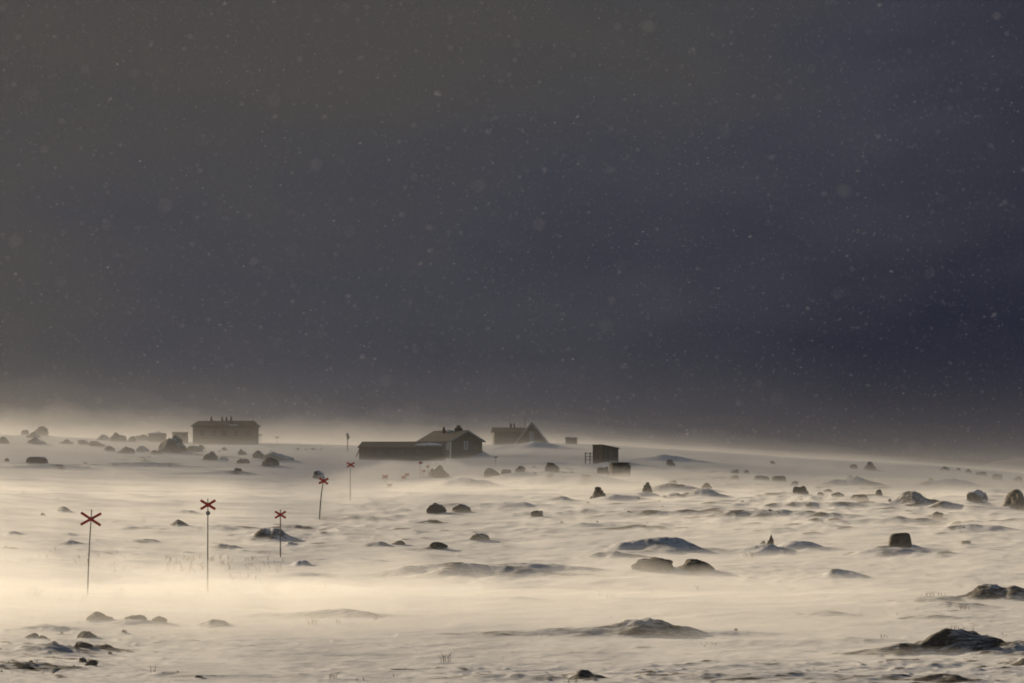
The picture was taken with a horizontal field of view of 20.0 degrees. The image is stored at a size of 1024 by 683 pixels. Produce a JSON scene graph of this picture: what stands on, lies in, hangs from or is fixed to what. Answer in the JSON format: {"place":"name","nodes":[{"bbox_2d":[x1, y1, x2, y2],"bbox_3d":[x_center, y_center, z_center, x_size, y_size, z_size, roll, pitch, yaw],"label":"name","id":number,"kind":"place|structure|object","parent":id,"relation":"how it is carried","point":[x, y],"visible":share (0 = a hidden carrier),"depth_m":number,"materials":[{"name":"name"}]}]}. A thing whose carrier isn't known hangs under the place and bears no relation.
{"place":"outdoors","nodes":[
{"label":"outdoors","id":0,"kind":"place"},
{"bbox_2d":[0,434,1023,682],"bbox_3d":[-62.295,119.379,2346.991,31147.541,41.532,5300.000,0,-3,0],"label":"snow covered ground","id":1,"kind":"structure","parent":0,"point":[498,600],"depth_m":98.19,"materials":[{"name":"white snow"}]},
{"bbox_2d":[0,436,8,443],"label":"boulder","id":2,"kind":"object","parent":1,"relation":"on","point":[3,440],"visible":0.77,"depth_m":488.63,"materials":[{"name":"grey stone"}]},
{"bbox_2d":[21,430,28,434],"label":"boulder","id":3,"kind":"object","parent":1,"relation":"on","point":[24,432],"visible":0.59,"depth_m":597.28,"materials":[{"name":"grey stone"}]},
{"bbox_2d":[24,633,38,637],"bbox_3d":[-10.197,6.289,61.689,0.328,0.195,0.254,-1,-3,19],"label":"boulder","id":4,"kind":"object","parent":1,"relation":"on","point":[32,635],"visible":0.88,"depth_m":61.59,"materials":[{"name":"grey stone"}]},
{"bbox_2d":[26,432,39,437],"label":"boulder","id":5,"kind":"object","parent":1,"relation":"on","point":[32,434],"visible":0.65,"depth_m":552.53,"materials":[{"name":"grey stone"}]},
{"bbox_2d":[26,457,47,463],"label":"boulder","id":6,"kind":"object","parent":1,"relation":"on","point":[40,460],"visible":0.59,"depth_m":330.40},
{"bbox_2d":[27,437,46,443],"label":"boulder","id":7,"kind":"object","parent":1,"relation":"on","point":[34,440],"visible":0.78,"depth_m":490.33,"materials":[{"name":"grey stone"}]},
{"bbox_2d":[34,426,48,434],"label":"boulder","id":8,"kind":"object","parent":1,"relation":"on","point":[42,430],"visible":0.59,"depth_m":597.13,"materials":[{"name":"grey stone"}]},
{"bbox_2d":[59,439,73,443],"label":"boulder","id":9,"kind":"object","parent":1,"relation":"on","point":[66,441],"visible":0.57,"depth_m":505.48,"materials":[{"name":"grey stone"}]},
{"bbox_2d":[77,440,87,444],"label":"boulder","id":10,"kind":"object","parent":1,"relation":"on","point":[82,442],"visible":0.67,"depth_m":503.03,"materials":[{"name":"grey stone"}]},
{"bbox_2d":[79,657,86,662],"bbox_3d":[-7.822,5.853,52.881,0.158,0.202,0.144,-1,-3,18],"label":"boulder","id":11,"kind":"object","parent":1,"relation":"on","point":[82,660],"visible":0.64,"depth_m":52.86,"materials":[{"name":"grey stone"}]},
{"bbox_2d":[74,641,92,647],"bbox_3d":[-8.458,6.028,57.384,0.370,0.201,0.310,2,-3,-37],"label":"boulder","id":12,"kind":"object","parent":1,"relation":"on","point":[80,644],"visible":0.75,"depth_m":57.30,"materials":[{"name":"grey stone"}]},
{"bbox_2d":[77,631,96,637],"bbox_3d":[-9.076,6.314,62.005,0.452,0.254,0.356,0,-3,0],"label":"boulder","id":13,"kind":"object","parent":1,"relation":"on","point":[85,634],"visible":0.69,"depth_m":61.94,"materials":[{"name":"grey stone"}]},
{"bbox_2d":[80,509,101,593],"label":"trail marker","id":14,"kind":"object","parent":1,"relation":"on","point":[91,518],"visible":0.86,"depth_m":79.50,"materials":[{"name":"red paint"}]},
{"bbox_2d":[84,659,97,665],"bbox_3d":[-7.536,5.793,51.944,0.252,0.207,0.188,-1,-3,14],"label":"boulder","id":15,"kind":"object","parent":1,"relation":"on","point":[92,662],"visible":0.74,"depth_m":51.87,"materials":[{"name":"grey stone"}]},
{"bbox_2d":[88,441,105,446],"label":"boulder","id":16,"kind":"object","parent":1,"relation":"on","point":[91,443],"visible":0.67,"depth_m":490.99,"materials":[{"name":"grey stone"}]},
{"bbox_2d":[86,611,113,620],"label":"boulder","id":17,"kind":"object","parent":1,"relation":"on","point":[94,616],"visible":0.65,"depth_m":67.35,"materials":[{"name":"grey stone"}]},
{"bbox_2d":[96,434,109,439],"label":"boulder","id":18,"kind":"object","parent":1,"relation":"on","point":[103,437],"visible":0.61,"depth_m":550.44,"materials":[{"name":"grey stone"}]},
{"bbox_2d":[98,644,113,648],"bbox_3d":[-8.081,6.104,57.794,0.404,0.165,0.314,-1,-3,19],"label":"boulder","id":19,"kind":"object","parent":1,"relation":"on","point":[105,646],"visible":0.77,"depth_m":57.66,"materials":[{"name":"grey stone"}]},
{"bbox_2d":[104,446,114,450],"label":"boulder","id":20,"kind":"object","parent":1,"relation":"on","point":[109,448],"visible":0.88,"depth_m":456.31,"materials":[{"name":"grey stone"}]},
{"bbox_2d":[109,432,126,440],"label":"boulder","id":21,"kind":"object","parent":1,"relation":"on","point":[116,437],"visible":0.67,"depth_m":544.37,"materials":[{"name":"grey stone"}]},
{"bbox_2d":[117,446,134,453],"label":"boulder","id":22,"kind":"object","parent":1,"relation":"on","point":[125,450],"visible":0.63,"depth_m":443.63,"materials":[{"name":"grey stone"}]},
{"bbox_2d":[127,436,135,441],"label":"boulder","id":23,"kind":"object","parent":1,"relation":"on","point":[131,439],"visible":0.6,"depth_m":552.59,"materials":[{"name":"grey stone"}]},
{"bbox_2d":[124,615,146,619],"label":"boulder","id":24,"kind":"object","parent":1,"relation":"on","point":[137,617],"visible":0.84,"depth_m":66.84,"materials":[{"name":"grey stone"}]},
{"bbox_2d":[135,435,147,440],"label":"boulder","id":25,"kind":"object","parent":1,"relation":"on","point":[141,437],"visible":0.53,"depth_m":576.43,"materials":[{"name":"grey stone"}]},
{"bbox_2d":[136,446,148,451],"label":"boulder","id":26,"kind":"object","parent":1,"relation":"on","point":[141,449],"visible":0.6,"depth_m":457.02,"materials":[{"name":"grey stone"}]},
{"bbox_2d":[150,450,161,454],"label":"boulder","id":27,"kind":"object","parent":1,"relation":"on","point":[153,452],"visible":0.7,"depth_m":443.91,"materials":[{"name":"grey stone"}]},
{"bbox_2d":[148,431,165,442],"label":"hut","id":28,"kind":"object","parent":1,"relation":"on","point":[157,437],"visible":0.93,"depth_m":564.73,"materials":[{"name":"wood"}]},
{"bbox_2d":[151,616,166,621],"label":"boulder","id":29,"kind":"object","parent":1,"relation":"on","point":[159,619],"visible":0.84,"depth_m":66.84,"materials":[{"name":"grey stone"}]},
{"bbox_2d":[158,435,185,452],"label":"boulder","id":30,"kind":"object","parent":1,"relation":"on","point":[174,443],"visible":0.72,"depth_m":447.25,"materials":[{"name":"grey stone"}]},
{"bbox_2d":[171,432,187,443],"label":"square shed","id":31,"kind":"structure","parent":1,"relation":"on","point":[183,436],"depth_m":559.74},
{"bbox_2d":[186,445,202,451],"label":"boulder","id":32,"kind":"object","parent":1,"relation":"on","point":[192,448],"visible":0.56,"depth_m":469.39,"materials":[{"name":"grey stone"}]},
{"bbox_2d":[200,499,215,591],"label":"trail marker","id":33,"kind":"object","parent":1,"relation":"on","point":[207,504],"visible":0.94,"depth_m":82.14,"materials":[{"name":"red paint"}]},
{"bbox_2d":[202,451,217,459],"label":"boulder","id":34,"kind":"object","parent":1,"relation":"on","point":[211,455],"visible":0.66,"depth_m":392.68,"materials":[{"name":"grey stone"}]},
{"bbox_2d":[218,457,228,460],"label":"boulder","id":35,"kind":"object","parent":1,"relation":"on","point":[224,458],"visible":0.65,"depth_m":393.56,"materials":[{"name":"grey stone"}]},
{"bbox_2d":[191,416,260,444],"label":"long hut","id":36,"kind":"object","parent":1,"relation":"on","point":[204,432],"visible":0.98,"depth_m":554.76,"materials":[{"name":"wood"}]},
{"bbox_2d":[199,430,204,435],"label":"window","id":37,"kind":"structure","parent":36,"relation":"in","point":[201,432],"depth_m":554.78,"materials":[{"name":"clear glass"}]},
{"bbox_2d":[238,449,246,454],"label":"boulder","id":38,"kind":"object","parent":1,"relation":"on","point":[241,452],"visible":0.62,"depth_m":448.21,"materials":[{"name":"grey stone"}]},
{"bbox_2d":[236,458,249,463],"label":"boulder","id":39,"kind":"object","parent":1,"relation":"on","point":[241,461],"visible":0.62,"depth_m":368.71,"materials":[{"name":"grey stone"}]},
{"bbox_2d":[252,450,263,457],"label":"boulder","id":40,"kind":"object","parent":1,"relation":"on","point":[258,454],"visible":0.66,"depth_m":413.63,"materials":[{"name":"grey stone"}]},
{"bbox_2d":[261,457,278,465],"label":"boulder","id":41,"kind":"object","parent":1,"relation":"on","point":[270,461],"visible":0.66,"depth_m":337.25,"materials":[{"name":"grey stone"}]},
{"bbox_2d":[263,452,293,460],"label":"boulder","id":42,"kind":"object","parent":1,"relation":"on","point":[277,456],"visible":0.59,"depth_m":387.12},
{"bbox_2d":[275,509,285,556],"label":"trail marker","id":43,"kind":"object","parent":1,"relation":"on","point":[280,514],"visible":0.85,"depth_m":111.42,"materials":[{"name":"red paint"}]},
{"bbox_2d":[312,470,324,477],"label":"boulder","id":44,"kind":"object","parent":1,"relation":"on","point":[318,474],"visible":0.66,"depth_m":259.74,"materials":[{"name":"grey stone"}]},
{"bbox_2d":[319,477,328,519],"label":"trail marker","id":45,"kind":"object","parent":1,"relation":"on","point":[323,480],"visible":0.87,"depth_m":152.88,"materials":[{"name":"red paint"}]},
{"bbox_2d":[346,462,354,483],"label":"trail marker","id":46,"kind":"object","parent":1,"relation":"on","point":[350,464],"visible":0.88,"depth_m":187.55,"materials":[{"name":"red paint"}]},
{"bbox_2d":[392,540,404,544],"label":"boulder","id":47,"kind":"object","parent":1,"relation":"on","point":[399,542],"visible":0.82,"depth_m":123.13,"materials":[{"name":"grey stone"}]},
{"bbox_2d":[356,441,446,460],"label":"long shed","id":48,"kind":"structure","parent":1,"relation":"on","point":[431,451],"depth_m":424.19,"materials":[{"name":"brown wood"}]},
{"bbox_2d":[375,451,382,459],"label":"door","id":49,"kind":"structure","parent":48,"relation":"in","point":[378,454],"depth_m":424.22,"materials":[{"name":"brown wood"}]},
{"bbox_2d":[396,451,403,459],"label":"door","id":50,"kind":"structure","parent":48,"relation":"in","point":[400,454],"depth_m":423.91,"materials":[{"name":"brown wood"}]},
{"bbox_2d":[417,451,424,459],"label":"door","id":51,"kind":"structure","parent":48,"relation":"in","point":[420,454],"depth_m":423.50,"materials":[{"name":"brown wood"}]},
{"bbox_2d":[426,503,446,513],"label":"boulder","id":52,"kind":"object","parent":1,"relation":"on","point":[435,508],"visible":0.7,"depth_m":159.35,"materials":[{"name":"grey stone"}]},
{"bbox_2d":[428,465,448,477],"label":"boulder","id":53,"kind":"object","parent":1,"relation":"on","point":[438,472],"visible":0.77,"depth_m":263.32,"materials":[{"name":"grey stone"}]},
{"bbox_2d":[429,542,447,548],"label":"boulder","id":54,"kind":"object","parent":1,"relation":"on","point":[435,545],"visible":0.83,"depth_m":117.46,"materials":[{"name":"grey stone"}]},
{"bbox_2d":[418,425,485,458],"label":"cabin","id":55,"kind":"object","parent":1,"relation":"on","point":[464,443],"visible":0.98,"depth_m":447.13,"materials":[{"name":"brown paint"}]},
{"bbox_2d":[464,441,467,449],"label":"window","id":56,"kind":"structure","parent":55,"relation":"in","point":[465,442],"depth_m":446.76,"materials":[{"name":"white glass"}]},
{"bbox_2d":[452,504,471,512],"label":"boulder","id":57,"kind":"object","parent":1,"relation":"on","point":[459,508],"visible":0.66,"depth_m":162.37,"materials":[{"name":"grey stone"}]},
{"bbox_2d":[11,547,941,673],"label":"dry grass","id":58,"kind":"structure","parent":1,"relation":"on","point":[270,590],"depth_m":96.10,"materials":[{"name":"beige plant"}]},
{"bbox_2d":[470,533,489,540],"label":"boulder","id":59,"kind":"object","parent":1,"relation":"on","point":[477,536],"visible":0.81,"depth_m":128.11,"materials":[{"name":"grey stone"}]},
{"bbox_2d":[484,468,500,477],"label":"boulder","id":60,"kind":"object","parent":1,"relation":"on","point":[489,472],"visible":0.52,"depth_m":260.12,"materials":[{"name":"grey stone"}]},
{"bbox_2d":[501,469,510,474],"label":"boulder","id":61,"kind":"object","parent":1,"relation":"on","point":[504,471],"visible":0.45,"depth_m":263.96,"materials":[{"name":"grey stone"}]},
{"bbox_2d":[491,422,548,445],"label":"gabled hut","id":62,"kind":"object","parent":1,"relation":"on","point":[530,432],"visible":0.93,"depth_m":569.78,"materials":[{"name":"wood"}]},
{"bbox_2d":[529,431,533,441],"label":"door","id":63,"kind":"structure","parent":62,"relation":"in","point":[531,433],"depth_m":567.24,"materials":[{"name":"brown wood"}]},
{"bbox_2d":[515,466,524,472],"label":"boulder","id":64,"kind":"object","parent":1,"relation":"on","point":[519,469],"visible":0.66,"depth_m":292.63,"materials":[{"name":"grey stone"}]},
{"bbox_2d":[530,510,542,516],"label":"boulder","id":65,"kind":"object","parent":1,"relation":"on","point":[535,513],"visible":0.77,"depth_m":155.22,"materials":[{"name":"grey stone"}]},
{"bbox_2d":[545,462,559,471],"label":"boulder","id":66,"kind":"object","parent":1,"relation":"on","point":[552,467],"visible":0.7,"depth_m":293.12,"materials":[{"name":"grey stone"}]},
{"bbox_2d":[565,436,577,443],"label":"tiny hut","id":67,"kind":"object","parent":1,"relation":"on","point":[569,440],"visible":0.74,"depth_m":589.62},
{"bbox_2d":[590,487,605,498],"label":"cairn","id":68,"kind":"object","parent":1,"relation":"on","point":[598,492],"visible":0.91,"depth_m":187.28,"materials":[{"name":"stone"}]},
{"bbox_2d":[585,444,619,463],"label":"plank shed","id":69,"kind":"structure","parent":1,"relation":"on","point":[601,450],"depth_m":368.58,"materials":[{"name":"brown wood"}]},
{"bbox_2d":[597,467,608,473],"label":"boulder","id":70,"kind":"object","parent":1,"relation":"on","point":[600,470],"visible":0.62,"depth_m":285.13,"materials":[{"name":"grey stone"}]},
{"bbox_2d":[608,462,630,477],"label":"block store","id":71,"kind":"structure","parent":1,"relation":"on","point":[618,469],"depth_m":278.55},
{"bbox_2d":[621,465,630,477],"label":"door","id":72,"kind":"structure","parent":71,"relation":"in","point":[625,471],"depth_m":278.55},
{"bbox_2d":[642,482,652,492],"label":"cairn","id":73,"kind":"object","parent":1,"relation":"on","point":[646,486],"visible":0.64,"depth_m":197.09,"materials":[{"name":"stone"}]},
{"bbox_2d":[631,557,672,571],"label":"boulder","id":74,"kind":"object","parent":1,"relation":"on","point":[651,564],"visible":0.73,"depth_m":95.39,"materials":[{"name":"grey stone"}]},
{"bbox_2d":[666,459,674,465],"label":"boulder","id":75,"kind":"object","parent":1,"relation":"on","point":[669,462],"visible":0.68,"depth_m":378.93,"materials":[{"name":"grey stone"}]},
{"bbox_2d":[667,480,677,483],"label":"boulder","id":76,"kind":"object","parent":1,"relation":"on","point":[673,482],"visible":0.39,"depth_m":230.92,"materials":[{"name":"grey stone"}]},
{"bbox_2d":[677,559,714,572],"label":"boulder","id":77,"kind":"object","parent":1,"relation":"on","point":[688,564],"visible":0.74,"depth_m":95.42,"materials":[{"name":"grey stone"}]},
{"bbox_2d":[701,483,711,488],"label":"boulder","id":78,"kind":"object","parent":1,"relation":"on","point":[707,485],"visible":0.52,"depth_m":216.48,"materials":[{"name":"grey stone"}]},
{"bbox_2d":[730,475,739,479],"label":"boulder","id":79,"kind":"object","parent":1,"relation":"on","point":[734,477],"visible":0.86,"depth_m":274.76,"materials":[{"name":"grey stone"}]},
{"bbox_2d":[731,469,738,473],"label":"boulder","id":80,"kind":"object","parent":1,"relation":"on","point":[736,471],"visible":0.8,"depth_m":325.62,"materials":[{"name":"grey stone"}]},
{"bbox_2d":[753,475,769,480],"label":"boulder","id":81,"kind":"object","parent":1,"relation":"on","point":[764,478],"visible":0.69,"depth_m":272.06,"materials":[{"name":"grey stone"}]},
{"bbox_2d":[767,535,773,544],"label":"boulder","id":82,"kind":"object","parent":1,"relation":"on","point":[770,541],"visible":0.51,"depth_m":120.40,"materials":[{"name":"grey stone"}]},
{"bbox_2d":[772,476,786,481],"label":"boulder","id":83,"kind":"object","parent":1,"relation":"on","point":[778,478],"visible":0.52,"depth_m":268.63,"materials":[{"name":"grey stone"}]},
{"bbox_2d":[790,481,797,486],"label":"boulder","id":84,"kind":"object","parent":1,"relation":"on","point":[794,484],"visible":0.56,"depth_m":246.06,"materials":[{"name":"grey stone"}]},
{"bbox_2d":[793,486,808,493],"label":"boulder","id":85,"kind":"object","parent":1,"relation":"on","point":[801,490],"visible":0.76,"depth_m":194.87,"materials":[{"name":"grey stone"}]},
{"bbox_2d":[831,492,844,496],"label":"boulder","id":86,"kind":"object","parent":1,"relation":"on","point":[837,494],"visible":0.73,"depth_m":191.82,"materials":[{"name":"grey stone"}]},
{"bbox_2d":[849,464,857,468],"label":"boulder","id":87,"kind":"object","parent":1,"relation":"on","point":[852,466],"visible":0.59,"depth_m":452.96,"materials":[{"name":"grey stone"}]},
{"bbox_2d":[849,494,868,500],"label":"boulder","id":88,"kind":"object","parent":1,"relation":"on","point":[861,497],"visible":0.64,"depth_m":187.31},
{"bbox_2d":[863,461,876,469],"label":"boulder","id":89,"kind":"object","parent":1,"relation":"on","point":[869,466],"visible":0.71,"depth_m":435.24,"materials":[{"name":"grey stone"}]},
{"bbox_2d":[875,489,882,495],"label":"boulder","id":90,"kind":"object","parent":1,"relation":"on","point":[878,492],"visible":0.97,"depth_m":191.84,"materials":[{"name":"grey stone"}]},
{"bbox_2d":[888,533,911,547],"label":"boulder","id":91,"kind":"object","parent":1,"relation":"on","point":[896,539],"visible":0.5,"depth_m":118.35,"materials":[{"name":"grey stone"}]},
{"bbox_2d":[931,512,942,517],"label":"boulder","id":92,"kind":"object","parent":1,"relation":"on","point":[937,515],"visible":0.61,"depth_m":156.55,"materials":[{"name":"grey stone"}]},
{"bbox_2d":[966,489,987,503],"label":"boulder","id":93,"kind":"object","parent":1,"relation":"on","point":[978,496],"visible":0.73,"depth_m":176.28,"materials":[{"name":"grey stone"}]},
{"bbox_2d":[975,472,986,475],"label":"boulder","id":94,"kind":"object","parent":1,"relation":"on","point":[980,474],"visible":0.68,"depth_m":432.16,"materials":[{"name":"grey stone"}]},
{"bbox_2d":[992,474,1002,479],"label":"boulder","id":95,"kind":"object","parent":1,"relation":"on","point":[997,477],"visible":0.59,"depth_m":365.82,"materials":[{"name":"grey stone"}]},
{"bbox_2d":[1002,489,1023,509],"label":"boulder","id":96,"kind":"object","parent":1,"relation":"on","point":[1013,497],"visible":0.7,"depth_m":166.62,"materials":[{"name":"grey stone"}]},
{"bbox_2d":[1013,476,1023,481],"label":"boulder","id":97,"kind":"object","parent":1,"relation":"on","point":[1018,479],"visible":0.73,"depth_m":355.61,"materials":[{"name":"grey stone"}]},
{"bbox_2d":[0,0,1023,682],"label":"falling snow","id":98,"kind":"structure","parent":0,"point":[502,348],"depth_m":26.53,"materials":[{"name":"white snow"}]},
{"bbox_2d":[0,0,1023,472],"label":"sky","id":99,"kind":"structure","parent":0,"point":[45,192],"materials":[{"name":"grey"}]}
]}

